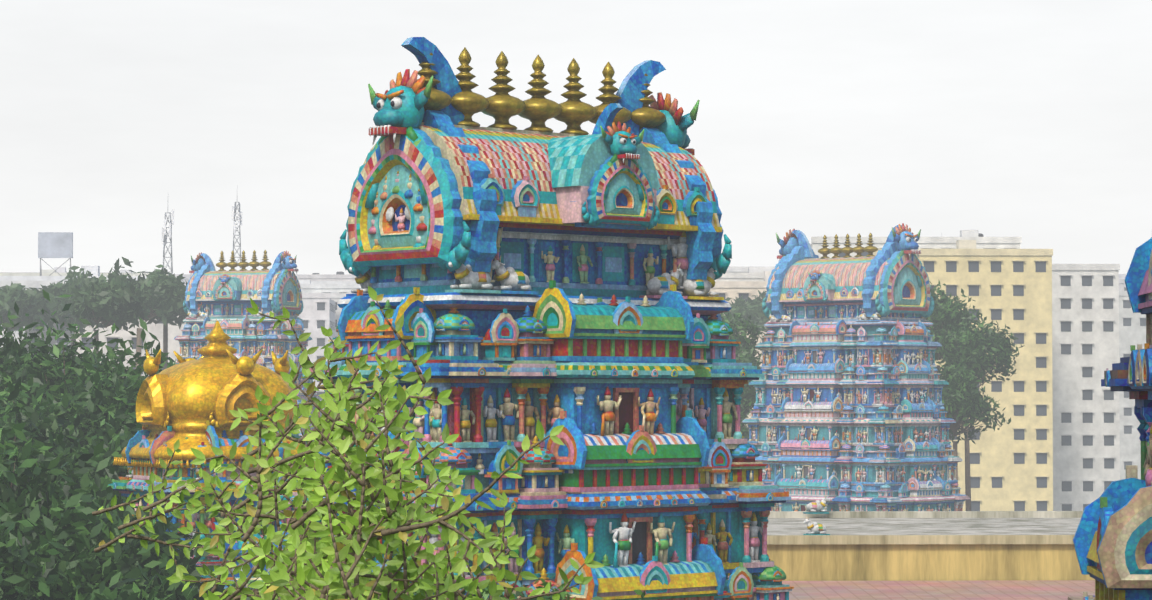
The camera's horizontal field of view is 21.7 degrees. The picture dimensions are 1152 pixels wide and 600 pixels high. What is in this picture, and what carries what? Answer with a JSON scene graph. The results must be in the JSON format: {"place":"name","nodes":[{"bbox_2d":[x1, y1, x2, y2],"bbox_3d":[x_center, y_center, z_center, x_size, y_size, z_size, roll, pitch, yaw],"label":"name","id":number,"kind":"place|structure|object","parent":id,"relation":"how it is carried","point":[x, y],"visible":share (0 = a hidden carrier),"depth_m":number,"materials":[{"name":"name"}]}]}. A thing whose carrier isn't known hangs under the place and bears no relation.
{"place":"outdoors","nodes":[
{"label":"outdoors","id":0,"kind":"place"},
{"bbox_2d":[113,47,877,467],"bbox_3d":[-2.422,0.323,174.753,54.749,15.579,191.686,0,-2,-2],"label":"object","id":1,"kind":"object","parent":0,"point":[217,383],"visible":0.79,"depth_m":105.99,"materials":[{"name":"gold metal"}]},
{"bbox_2d":[0,0,1151,273],"label":"sky","id":2,"kind":"structure","parent":0,"point":[1031,120],"materials":[{"name":"white"}]},
{"label":"ground","id":3,"kind":"structure","parent":0,"visible":0},
{"bbox_2d":[107,420,300,599],"bbox_3d":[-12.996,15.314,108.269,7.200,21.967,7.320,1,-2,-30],"label":"shrine","id":4,"kind":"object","parent":3,"relation":"on","point":[133,481],"visible":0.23,"depth_m":105.91,"materials":[{"name":"paint"}]},
{"bbox_2d":[174,251,319,442],"bbox_3d":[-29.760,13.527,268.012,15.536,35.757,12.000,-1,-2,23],"label":"tower","id":5,"kind":"structure","parent":3,"relation":"on","point":[212,295],"depth_m":265.97,"materials":[{"name":"paint"}]},
{"bbox_2d":[0,301,1002,599],"bbox_3d":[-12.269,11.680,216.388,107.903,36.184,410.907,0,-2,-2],"label":"wood","id":6,"kind":"object","parent":3,"relation":"on","point":[364,481],"visible":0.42,"depth_m":12.80,"materials":[{"name":"brown wood"}]},
{"bbox_2d":[0,257,1024,599],"bbox_3d":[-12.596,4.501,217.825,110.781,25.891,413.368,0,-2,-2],"label":"leaves","id":7,"kind":"object","parent":6,"relation":"attached to","point":[78,429],"visible":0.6,"depth_m":89.92,"materials":[{"name":"green plant"}]},
{"bbox_2d":[280,37,793,599],"bbox_3d":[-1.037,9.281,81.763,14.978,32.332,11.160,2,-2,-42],"label":"tower","id":8,"kind":"structure","parent":3,"relation":"on","point":[522,281],"depth_m":78.97,"materials":[{"name":"paint"}]},
{"bbox_2d":[0,202,1145,510],"bbox_3d":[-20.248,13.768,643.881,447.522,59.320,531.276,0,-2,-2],"label":"city","id":9,"kind":"object","parent":3,"relation":"on","point":[1066,438],"visible":0.19,"depth_m":420.53},
{"bbox_2d":[742,223,969,510],"bbox_3d":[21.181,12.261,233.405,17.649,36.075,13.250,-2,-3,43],"label":"tower","id":10,"kind":"structure","parent":3,"relation":"on","point":[848,413],"depth_m":229.42,"materials":[{"name":"paint"}]},
{"bbox_2d":[767,511,1094,580],"bbox_3d":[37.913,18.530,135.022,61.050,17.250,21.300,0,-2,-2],"label":"flat-roofed building","id":11,"kind":"structure","parent":3,"relation":"on","point":[931,545],"depth_m":124.24,"materials":[{"name":"beige concrete"}]},
{"bbox_2d":[803,496,829,534],"bbox_3d":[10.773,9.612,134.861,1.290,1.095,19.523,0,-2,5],"label":"bull statues","id":12,"kind":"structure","parent":11,"relation":"on","point":[816,507],"depth_m":143.80,"materials":[{"name":"paint"}]},
{"bbox_2d":[782,580,1094,599],"bbox_3d":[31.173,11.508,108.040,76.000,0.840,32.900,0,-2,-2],"label":"tile roof","id":13,"kind":"structure","parent":11,"relation":"attached to","point":[956,590],"depth_m":119.53,"materials":[{"name":"pink tile"}]},
{"bbox_2d":[1068,237,1151,599],"bbox_3d":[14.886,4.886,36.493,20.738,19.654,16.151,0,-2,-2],"label":"tower","id":14,"kind":"structure","parent":3,"relation":"on","point":[1112,540],"depth_m":37.46,"materials":[{"name":"paint"}]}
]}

